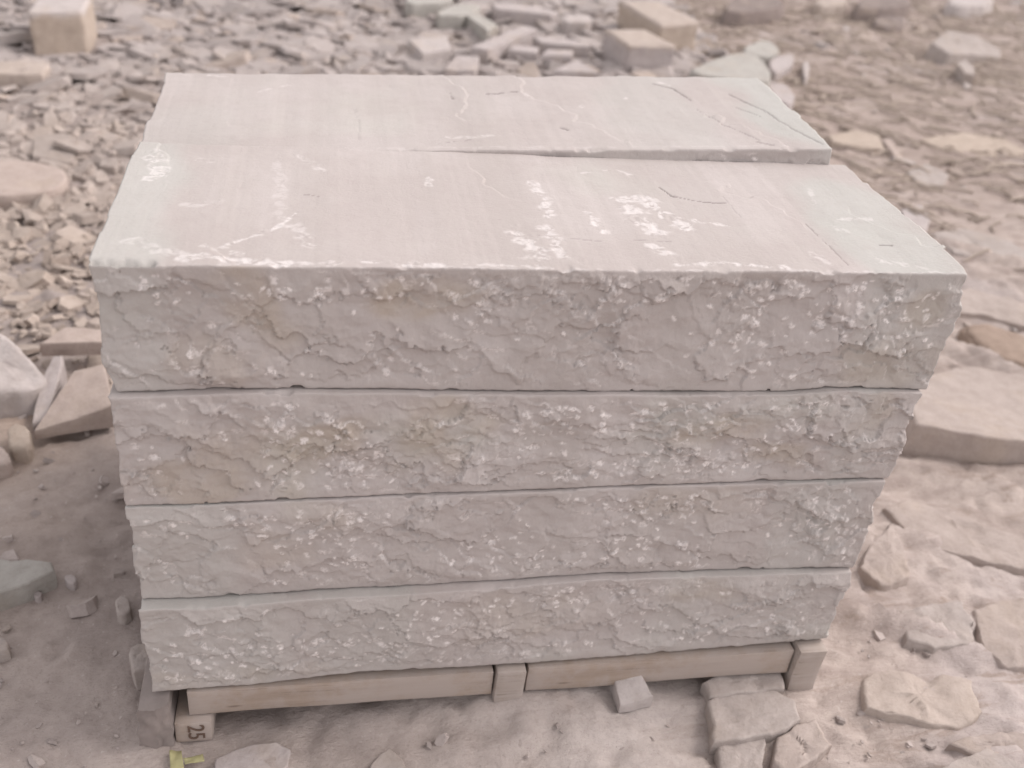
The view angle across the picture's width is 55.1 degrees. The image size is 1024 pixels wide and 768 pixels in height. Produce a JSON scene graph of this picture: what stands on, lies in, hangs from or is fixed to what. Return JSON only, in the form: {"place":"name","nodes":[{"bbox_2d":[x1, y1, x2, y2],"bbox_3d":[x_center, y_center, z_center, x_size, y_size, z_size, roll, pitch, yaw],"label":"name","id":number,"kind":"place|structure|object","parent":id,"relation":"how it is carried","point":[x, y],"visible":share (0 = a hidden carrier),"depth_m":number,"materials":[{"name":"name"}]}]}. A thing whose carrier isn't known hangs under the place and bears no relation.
{"place":"outdoors","nodes":[
{"label":"outdoors","id":0,"kind":"place"},
{"bbox_2d":[0,0,1023,767],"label":"ground","id":1,"kind":"structure","parent":0,"point":[76,664],"depth_m":2.02,"materials":[{"name":"soil"}]},
{"bbox_2d":[0,637,11,662],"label":"pebble","id":2,"kind":"object","parent":1,"relation":"on","point":[5,653],"visible":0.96,"depth_m":1.81,"materials":[{"name":"stone"}]},
{"bbox_2d":[0,447,14,478],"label":"stone","id":3,"kind":"object","parent":1,"relation":"on","point":[6,469],"visible":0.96,"depth_m":2.23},
{"bbox_2d":[7,424,33,463],"bbox_3d":[-1.158,0.144,2.313,0.054,0.068,0.109,-10,37,-24],"label":"stone","id":4,"kind":"object","parent":1,"relation":"on","point":[21,446],"visible":0.96,"depth_m":2.28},
{"bbox_2d":[0,334,46,418],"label":"boulder","id":5,"kind":"object","parent":1,"relation":"on","point":[23,382],"visible":0.93,"depth_m":2.42,"materials":[{"name":"stone"}]},
{"bbox_2d":[0,559,57,611],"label":"stone slab","id":6,"kind":"object","parent":1,"relation":"on","point":[22,581],"depth_m":1.93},
{"bbox_2d":[16,75,71,93],"bbox_3d":[-2.003,-1.276,4.200,0.249,0.076,0.132,-32,49,-43],"label":"stone chip","id":7,"kind":"object","parent":1,"relation":"on","point":[50,83],"visible":0.84,"depth_m":4.17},
{"bbox_2d":[33,356,67,430],"bbox_3d":[-1.159,0.028,2.461,0.043,0.099,0.237,-1,34,-11],"label":"stone sliver","id":8,"kind":"object","parent":1,"relation":"on","point":[55,376],"visible":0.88,"depth_m":2.45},
{"bbox_2d":[28,0,97,54],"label":"stone block","id":9,"kind":"object","parent":1,"relation":"on","point":[61,26],"depth_m":4.57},
{"bbox_2d":[34,365,112,438],"bbox_3d":[-1.083,0.036,2.417,0.185,0.071,0.198,-9,36,-22],"label":"stone plate","id":10,"kind":"object","parent":1,"relation":"on","point":[81,402],"visible":0.94,"depth_m":2.38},
{"bbox_2d":[97,85,123,100],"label":"stone chip","id":11,"kind":"object","parent":1,"relation":"on","point":[112,91],"visible":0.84,"depth_m":4.20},
{"bbox_2d":[115,596,132,624],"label":"pebble","id":12,"kind":"object","parent":1,"relation":"on","point":[123,610],"visible":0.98,"depth_m":1.90,"materials":[{"name":"stone"}]},
{"bbox_2d":[129,644,146,689],"bbox_3d":[-0.679,0.524,1.807,0.051,0.072,0.071,-1,34,-11],"label":"stone","id":13,"kind":"object","parent":1,"relation":"on","point":[137,657],"visible":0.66,"depth_m":1.78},
{"bbox_2d":[119,16,160,33],"bbox_3d":[-1.896,-1.810,5.040,0.265,0.085,0.171,28,39,30],"label":"stone chip","id":14,"kind":"object","parent":1,"relation":"on","point":[139,21],"visible":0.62,"depth_m":5.07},
{"bbox_2d":[169,750,203,767],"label":"plastic scrap","id":15,"kind":"object","parent":1,"relation":"on","point":[176,759],"visible":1,"depth_m":1.67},
{"bbox_2d":[204,49,251,69],"bbox_3d":[-1.389,-1.549,4.737,0.297,0.105,0.141,-15,39,-29],"label":"stone chip","id":16,"kind":"object","parent":1,"relation":"on","point":[238,58],"visible":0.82,"depth_m":4.71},
{"bbox_2d":[214,742,290,767],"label":"stone plate","id":17,"kind":"object","parent":1,"relation":"on","point":[254,756],"visible":0.98,"depth_m":1.69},
{"bbox_2d":[299,54,332,63],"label":"stone chip","id":18,"kind":"object","parent":1,"relation":"on","point":[322,58],"visible":0.74,"depth_m":4.90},
{"bbox_2d":[370,748,405,767],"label":"stone plate","id":19,"kind":"object","parent":1,"relation":"on","point":[389,758],"visible":1,"depth_m":1.70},
{"bbox_2d":[444,55,478,75],"bbox_3d":[-0.253,-1.586,4.944,0.192,0.109,0.137,-1,34,-11],"label":"stone plate","id":20,"kind":"object","parent":1,"relation":"on","point":[461,65],"visible":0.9,"depth_m":4.91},
{"bbox_2d":[137,639,827,748],"bbox_3d":[-0.074,0.307,2.167,1.303,0.127,0.966,-1,34,-11],"label":"pallet","id":21,"kind":"object","parent":1,"relation":"on","point":[168,718],"visible":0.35,"depth_m":1.76,"materials":[{"name":"brown wood"}]},
{"bbox_2d":[138,567,850,691],"bbox_3d":[-0.027,0.306,1.888,1.245,0.207,0.454,-1,34,-11],"label":"stone slab","id":22,"kind":"object","parent":21,"relation":"on","point":[230,639],"depth_m":1.69,"materials":[{"name":"stone"}]},
{"bbox_2d":[125,477,884,598],"bbox_3d":[-0.004,0.137,1.799,1.256,0.209,0.449,-1,34,-11],"label":"stone slab","id":23,"kind":"object","parent":22,"relation":"on","point":[283,544],"depth_m":1.61,"materials":[{"name":"stone"}]},
{"bbox_2d":[108,383,921,505],"bbox_3d":[0.015,-0.028,1.692,1.260,0.202,0.454,-1,34,-11],"label":"stone slab","id":24,"kind":"object","parent":23,"relation":"on","point":[208,445],"depth_m":1.50,"materials":[{"name":"stone"}]},
{"bbox_2d":[89,142,966,391],"bbox_3d":[0.035,-0.190,1.595,1.270,0.215,0.455,-1,34,-11],"label":"stone slab","id":25,"kind":"object","parent":24,"relation":"on","point":[210,266],"depth_m":1.45,"materials":[{"name":"stone"}]},
{"bbox_2d":[0,0,968,390],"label":"rubble","id":26,"kind":"object","parent":1,"relation":"on","point":[102,132],"visible":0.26,"depth_m":4.36,"materials":[{"name":"stone"}]},
{"bbox_2d":[2,291,36,304],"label":"stone chip","id":27,"kind":"object","parent":26,"relation":"on","point":[12,299],"visible":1,"depth_m":2.85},
{"bbox_2d":[9,21,30,35],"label":"stone chip","id":28,"kind":"object","parent":26,"relation":"on","point":[19,25],"visible":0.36,"depth_m":4.80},
{"bbox_2d":[0,61,50,88],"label":"stone slab","id":29,"kind":"object","parent":26,"relation":"on","point":[12,72],"depth_m":4.19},
{"bbox_2d":[22,208,45,222],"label":"stone chip","id":30,"kind":"object","parent":26,"relation":"on","point":[30,216],"visible":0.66,"depth_m":3.27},
{"bbox_2d":[31,193,53,214],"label":"stone chip","id":31,"kind":"object","parent":30,"relation":"on","point":[42,203],"visible":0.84,"depth_m":3.31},
{"bbox_2d":[0,160,68,207],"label":"stone slab","id":32,"kind":"object","parent":26,"relation":"on","point":[26,182],"depth_m":3.43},
{"bbox_2d":[19,91,52,105],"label":"stone chip","id":33,"kind":"object","parent":26,"relation":"on","point":[31,100],"visible":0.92,"depth_m":4.06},
{"bbox_2d":[19,270,55,288],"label":"stone chip","id":34,"kind":"object","parent":26,"relation":"on","point":[31,279],"visible":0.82,"depth_m":2.92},
{"bbox_2d":[28,91,74,112],"bbox_3d":[-1.920,-1.163,4.070,0.197,0.041,0.202,-1,34,-11],"label":"stone chip","id":35,"kind":"object","parent":26,"relation":"on","point":[64,105],"visible":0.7,"depth_m":4.04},
{"bbox_2d":[33,133,76,161],"bbox_3d":[-1.718,-0.878,3.688,0.173,0.049,0.248,-1,34,-11],"label":"stone chip","id":36,"kind":"object","parent":26,"relation":"on","point":[44,148],"visible":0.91,"depth_m":3.66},
{"bbox_2d":[56,295,82,312],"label":"stone chip","id":37,"kind":"object","parent":26,"relation":"on","point":[66,305],"visible":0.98,"depth_m":2.85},
{"bbox_2d":[40,327,101,355],"bbox_3d":[-1.147,-0.113,2.594,0.169,0.041,0.086,-1,34,-11],"label":"stone slab","id":38,"kind":"object","parent":26,"relation":"on","point":[70,341],"depth_m":2.57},
{"bbox_2d":[52,139,93,153],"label":"stone chip","id":39,"kind":"object","parent":26,"relation":"on","point":[81,147],"visible":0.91,"depth_m":3.69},
{"bbox_2d":[51,225,95,248],"bbox_3d":[-1.416,-0.472,3.172,0.142,0.047,0.103,18,35,18],"label":"stone chip","id":40,"kind":"object","parent":26,"relation":"on","point":[75,233],"visible":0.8,"depth_m":3.16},
{"bbox_2d":[61,66,109,79],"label":"stone chip","id":41,"kind":"object","parent":26,"relation":"on","point":[89,73],"visible":0.97,"depth_m":4.34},
{"bbox_2d":[71,212,101,224],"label":"stone chip","id":42,"kind":"object","parent":26,"relation":"on","point":[83,218],"visible":0.94,"depth_m":3.25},
{"bbox_2d":[112,3,143,16],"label":"stone chip","id":43,"kind":"object","parent":26,"relation":"on","point":[122,9],"visible":0.73,"depth_m":5.35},
{"bbox_2d":[126,46,160,62],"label":"stone chip","id":44,"kind":"object","parent":26,"relation":"on","point":[135,52],"visible":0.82,"depth_m":4.67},
{"bbox_2d":[131,64,159,76],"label":"stone chip","id":45,"kind":"object","parent":26,"relation":"on","point":[150,70],"visible":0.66,"depth_m":4.46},
{"bbox_2d":[123,16,176,31],"bbox_3d":[-1.902,-1.873,5.124,0.280,0.062,0.194,-1,34,-11],"label":"stone chip","id":46,"kind":"object","parent":26,"relation":"on","point":[168,24],"visible":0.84,"depth_m":5.12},
{"bbox_2d":[143,47,174,61],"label":"stone chip","id":47,"kind":"object","parent":26,"relation":"on","point":[164,54],"visible":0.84,"depth_m":4.74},
{"bbox_2d":[181,48,214,59],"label":"stone chip","id":48,"kind":"object","parent":26,"relation":"on","point":[199,53],"visible":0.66,"depth_m":4.76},
{"bbox_2d":[218,1,258,20],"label":"stone chip","id":49,"kind":"object","parent":26,"relation":"on","point":[242,9],"visible":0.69,"depth_m":5.51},
{"bbox_2d":[221,23,260,31],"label":"stone chip","id":50,"kind":"object","parent":26,"relation":"on","point":[231,27],"visible":0.52,"depth_m":5.24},
{"bbox_2d":[230,35,263,46],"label":"stone chip","id":51,"kind":"object","parent":26,"relation":"on","point":[243,40],"visible":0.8,"depth_m":5.01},
{"bbox_2d":[234,6,287,14],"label":"stone chip","id":52,"kind":"object","parent":26,"relation":"on","point":[268,10],"visible":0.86,"depth_m":5.56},
{"bbox_2d":[259,40,292,51],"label":"stone chip","id":53,"kind":"object","parent":26,"relation":"on","point":[274,45],"visible":0.75,"depth_m":4.99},
{"bbox_2d":[279,46,313,58],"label":"stone chip","id":54,"kind":"object","parent":26,"relation":"on","point":[296,52],"visible":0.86,"depth_m":4.90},
{"bbox_2d":[289,36,315,49],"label":"stone chip","id":55,"kind":"object","parent":26,"relation":"on","point":[298,43],"visible":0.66,"depth_m":5.07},
{"bbox_2d":[296,29,334,38],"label":"stone chip","id":56,"kind":"object","parent":26,"relation":"on","point":[322,34],"visible":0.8,"depth_m":5.26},
{"bbox_2d":[304,35,334,52],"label":"stone chip","id":57,"kind":"object","parent":26,"relation":"on","point":[320,45],"visible":0.66,"depth_m":5.10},
{"bbox_2d":[297,17,342,29],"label":"stone chip","id":58,"kind":"object","parent":26,"relation":"on","point":[310,21],"visible":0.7,"depth_m":5.41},
{"bbox_2d":[311,7,344,15],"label":"stone chip","id":59,"kind":"object","parent":26,"relation":"on","point":[321,11],"visible":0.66,"depth_m":5.65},
{"bbox_2d":[343,35,379,54],"bbox_3d":[-0.784,-1.767,5.197,0.262,0.101,0.210,26,38,27],"label":"stone chip","id":60,"kind":"object","parent":26,"relation":"on","point":[363,41],"visible":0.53,"depth_m":5.20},
{"bbox_2d":[357,23,388,34],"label":"stone chip","id":61,"kind":"object","parent":26,"relation":"on","point":[374,29],"visible":1,"depth_m":5.49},
{"bbox_2d":[355,38,404,49],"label":"stone chip","id":62,"kind":"object","parent":26,"relation":"on","point":[383,43],"visible":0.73,"depth_m":5.27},
{"bbox_2d":[359,0,400,13],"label":"stone chip","id":63,"kind":"object","parent":26,"relation":"on","point":[379,4],"visible":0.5,"depth_m":5.91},
{"bbox_2d":[390,51,417,64],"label":"stone chip","id":64,"kind":"object","parent":26,"relation":"on","point":[404,56],"visible":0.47,"depth_m":5.11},
{"bbox_2d":[405,0,452,18],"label":"stone slab","id":65,"kind":"object","parent":26,"relation":"on","point":[420,8],"depth_m":5.84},
{"bbox_2d":[408,36,451,61],"bbox_3d":[-0.436,-1.760,5.214,0.224,0.097,0.386,-1,34,-11],"label":"stone plate","id":66,"kind":"object","parent":26,"relation":"on","point":[430,48],"visible":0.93,"depth_m":5.15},
{"bbox_2d":[435,4,479,29],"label":"stone slab","id":67,"kind":"object","parent":26,"relation":"on","point":[453,17],"depth_m":5.71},
{"bbox_2d":[466,12,497,41],"bbox_3d":[-0.171,-2.044,5.671,0.110,0.113,0.390,-9,37,-23],"label":"stone bar","id":68,"kind":"object","parent":26,"relation":"on","point":[484,28],"visible":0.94,"depth_m":5.60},
{"bbox_2d":[470,26,536,64],"bbox_3d":[-0.037,-1.841,5.379,0.097,0.123,0.641,20,36,19],"label":"stone bar","id":69,"kind":"object","parent":26,"relation":"on","point":[498,47],"visible":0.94,"depth_m":5.28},
{"bbox_2d":[490,58,519,70],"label":"stone chip","id":70,"kind":"object","parent":26,"relation":"on","point":[507,64],"visible":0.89,"depth_m":5.11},
{"bbox_2d":[506,45,538,60],"bbox_3d":[0.056,-1.766,5.301,0.165,0.097,0.123,7,33,1],"label":"stone bar","id":71,"kind":"object","parent":26,"relation":"on","point":[529,53],"visible":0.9,"depth_m":5.24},
{"bbox_2d":[491,3,558,25],"bbox_3d":[0.074,-2.244,5.996,0.420,0.113,0.211,7,33,1],"label":"stone bar","id":72,"kind":"object","parent":26,"relation":"on","point":[523,14],"visible":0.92,"depth_m":5.91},
{"bbox_2d":[534,19,562,34],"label":"stone chip","id":73,"kind":"object","parent":26,"relation":"on","point":[553,27],"visible":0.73,"depth_m":5.86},
{"bbox_2d":[540,49,572,63],"bbox_3d":[0.238,-1.740,5.284,0.209,0.097,0.129,-1,34,-11],"label":"stone bar","id":74,"kind":"object","parent":26,"relation":"on","point":[563,56],"visible":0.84,"depth_m":5.23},
{"bbox_2d":[532,37,589,58],"bbox_3d":[0.273,-1.858,5.467,0.323,0.107,0.151,5,33,-3],"label":"stone bar","id":75,"kind":"object","parent":26,"relation":"on","point":[580,49],"visible":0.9,"depth_m":5.40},
{"bbox_2d":[553,59,597,76],"bbox_3d":[0.306,-1.641,5.155,0.238,0.078,0.238,-1,34,-11],"label":"stone plate","id":76,"kind":"object","parent":26,"relation":"on","point":[577,68],"visible":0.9,"depth_m":5.06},
{"bbox_2d":[561,14,592,34],"bbox_3d":[0.390,-2.138,5.889,0.156,0.122,0.261,22,37,23],"label":"stone block","id":77,"kind":"object","parent":26,"relation":"on","point":[577,23],"depth_m":5.81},
{"bbox_2d":[566,35,602,49],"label":"stone chip","id":78,"kind":"object","parent":26,"relation":"on","point":[595,43],"visible":0.39,"depth_m":5.59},
{"bbox_2d":[600,29,674,72],"bbox_3d":[0.684,-1.815,5.373,0.281,0.172,0.344,-8,36,-20],"label":"stone block","id":79,"kind":"object","parent":26,"relation":"on","point":[628,50],"depth_m":5.26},
{"bbox_2d":[0,414,980,767],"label":"crumbs","id":80,"kind":"object","parent":1,"relation":"on","point":[82,606],"visible":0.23,"depth_m":1.91,"materials":[{"name":"stone"}]},
{"bbox_2d":[609,676,652,712],"bbox_3d":[0.225,0.573,1.832,0.069,0.050,0.058,-1,34,-11],"label":"stone","id":81,"kind":"object","parent":1,"relation":"on","point":[631,694],"visible":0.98,"depth_m":1.82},
{"bbox_2d":[617,1,698,49],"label":"stone block","id":82,"kind":"object","parent":1,"relation":"on","point":[677,29],"depth_m":5.70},
{"bbox_2d":[689,53,770,86],"bbox_3d":[1.255,-1.680,5.377,0.376,0.107,0.673,24,37,25],"label":"stone slab","id":83,"kind":"object","parent":1,"relation":"on","point":[740,65],"depth_m":5.32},
{"bbox_2d":[713,739,765,767],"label":"stone","id":84,"kind":"object","parent":1,"relation":"on","point":[749,754],"visible":1,"depth_m":1.76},
{"bbox_2d":[699,673,784,702],"bbox_3d":[0.444,0.596,1.905,0.174,0.077,0.065,-2,34,-13],"label":"stone","id":85,"kind":"object","parent":1,"relation":"on","point":[722,686],"visible":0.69,"depth_m":1.87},
{"bbox_2d":[704,691,800,754],"bbox_3d":[0.447,0.642,1.845,0.194,0.070,0.106,-1,34,-11],"label":"stone","id":86,"kind":"object","parent":1,"relation":"on","point":[769,716],"visible":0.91,"depth_m":1.82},
{"bbox_2d":[720,0,784,27],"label":"rock","id":87,"kind":"object","parent":1,"relation":"on","point":[740,13],"visible":0.98,"depth_m":6.78,"materials":[{"name":"stone"}]},
{"bbox_2d":[742,41,778,65],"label":"stone slab","id":88,"kind":"object","parent":1,"relation":"on","point":[765,52],"depth_m":5.93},
{"bbox_2d":[768,54,793,82],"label":"stone","id":89,"kind":"object","parent":1,"relation":"on","point":[779,66],"visible":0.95,"depth_m":5.71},
{"bbox_2d":[769,83,793,109],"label":"stone","id":90,"kind":"object","parent":1,"relation":"on","point":[783,93],"visible":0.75,"depth_m":5.16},
{"bbox_2d":[769,721,831,767],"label":"stone","id":91,"kind":"object","parent":1,"relation":"on","point":[806,745],"visible":0.98,"depth_m":1.79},
{"bbox_2d":[607,0,1023,269],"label":"rubble","id":92,"kind":"object","parent":1,"relation":"on","point":[891,104],"visible":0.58,"depth_m":5.78,"materials":[{"name":"stone"}]},
{"bbox_2d":[812,0,846,15],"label":"rock","id":93,"kind":"object","parent":1,"relation":"on","point":[828,7],"visible":0.96,"depth_m":7.31,"materials":[{"name":"stone"}]},
{"bbox_2d":[826,130,884,152],"bbox_3d":[1.710,-1.216,4.910,0.276,0.043,0.281,10,34,6],"label":"stone slab","id":94,"kind":"object","parent":1,"relation":"on","point":[857,139],"depth_m":4.86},
{"bbox_2d":[851,0,910,21],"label":"rock","id":95,"kind":"object","parent":1,"relation":"on","point":[866,10],"visible":0.94,"depth_m":7.34,"materials":[{"name":"stone"}]},
{"bbox_2d":[857,523,909,591],"bbox_3d":[0.877,0.423,2.288,0.120,0.083,0.257,23,37,24],"label":"rock sheet","id":96,"kind":"object","parent":1,"relation":"on","point":[883,566],"visible":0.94,"depth_m":2.24,"materials":[{"name":"stone"}]},
{"bbox_2d":[869,16,904,33],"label":"rock","id":97,"kind":"object","parent":1,"relation":"on","point":[886,24],"visible":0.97,"depth_m":7.08,"materials":[{"name":"stone"}]},
{"bbox_2d":[881,138,902,160],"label":"stone","id":98,"kind":"object","parent":1,"relation":"on","point":[888,143],"visible":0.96,"depth_m":4.81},
{"bbox_2d":[900,205,929,231],"bbox_3d":[1.655,-0.667,4.024,0.118,0.038,0.345,12,34,8],"label":"stone","id":99,"kind":"object","parent":1,"relation":"on","point":[921,221],"visible":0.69,"depth_m":4.01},
{"bbox_2d":[860,669,981,730],"bbox_3d":[0.799,0.641,1.938,0.281,0.085,0.147,4,33,-4],"label":"rock sheet","id":100,"kind":"object","parent":1,"relation":"on","point":[892,696],"visible":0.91,"depth_m":1.91,"materials":[{"name":"stone"}]},
{"bbox_2d":[906,164,947,188],"bbox_3d":[1.930,-0.948,4.547,0.183,0.039,0.332,32,41,33],"label":"stone","id":101,"kind":"object","parent":1,"relation":"on","point":[939,177],"visible":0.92,"depth_m":4.54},
{"bbox_2d":[900,601,974,653],"bbox_3d":[0.908,0.541,2.118,0.216,0.080,0.144,-1,34,-11],"label":"rock sheet","id":102,"kind":"object","parent":1,"relation":"on","point":[955,616],"visible":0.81,"depth_m":2.10,"materials":[{"name":"stone"}]},
{"bbox_2d":[882,499,1023,574],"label":"rock sheet","id":103,"kind":"object","parent":1,"relation":"on","point":[974,542],"visible":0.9,"depth_m":2.38,"materials":[{"name":"stone"}]},
{"bbox_2d":[901,366,1023,465],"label":"stone slab","id":104,"kind":"structure","parent":1,"relation":"on","point":[967,414],"depth_m":2.69,"materials":[{"name":"stone"}]},
{"bbox_2d":[924,31,1000,65],"bbox_3d":[3.003,-2.239,6.544,0.652,0.161,0.313,-12,38,-26],"label":"boulder","id":105,"kind":"object","parent":1,"relation":"on","point":[948,48],"visible":0.96,"depth_m":6.47,"materials":[{"name":"stone"}]},
{"bbox_2d":[954,60,974,84],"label":"stone","id":106,"kind":"object","parent":1,"relation":"on","point":[964,71],"visible":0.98,"depth_m":6.00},
{"bbox_2d":[942,0,992,17],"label":"rock","id":107,"kind":"object","parent":1,"relation":"on","point":[964,8],"visible":0.98,"depth_m":7.71,"materials":[{"name":"stone"}]},
{"bbox_2d":[919,133,1023,155],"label":"rock sheet","id":108,"kind":"object","parent":1,"relation":"on","point":[959,141],"visible":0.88,"depth_m":4.97,"materials":[{"name":"stone"}]},
{"bbox_2d":[932,229,1023,261],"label":"rock sheet","id":109,"kind":"object","parent":1,"relation":"on","point":[997,245],"visible":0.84,"depth_m":3.88,"materials":[{"name":"stone"}]},
{"bbox_2d":[943,748,1023,767],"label":"stone plate","id":110,"kind":"object","parent":1,"relation":"on","point":[986,758],"visible":1,"depth_m":1.79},
{"bbox_2d":[945,731,1023,755],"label":"rock sheet","id":111,"kind":"object","parent":1,"relation":"on","point":[969,745],"visible":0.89,"depth_m":1.84,"materials":[{"name":"stone"}]},
{"bbox_2d":[957,324,1023,367],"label":"boulder","id":112,"kind":"object","parent":1,"relation":"on","point":[1006,345],"visible":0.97,"depth_m":3.15,"materials":[{"name":"stone"}]},
{"bbox_2d":[960,288,1023,331],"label":"rock sheet","id":113,"kind":"object","parent":1,"relation":"on","point":[1008,311],"visible":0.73,"depth_m":3.38,"materials":[{"name":"stone"}]},
{"bbox_2d":[972,598,1023,671],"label":"rock sheet","id":114,"kind":"object","parent":1,"relation":"on","point":[999,632],"visible":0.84,"depth_m":2.11,"materials":[{"name":"stone"}]},
{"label":"stone slab","id":115,"kind":"object","parent":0,"visible":0},
{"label":"stone slab","id":116,"kind":"object","parent":115,"relation":"on","visible":0},
{"bbox_2d":[142,72,831,164],"bbox_3d":[-0.046,-0.443,1.927,1.245,0.199,0.424,-3,35,-9],"label":"stone slab","id":117,"kind":"object","parent":116,"relation":"on","point":[704,119],"depth_m":1.84,"materials":[{"name":"stone"}]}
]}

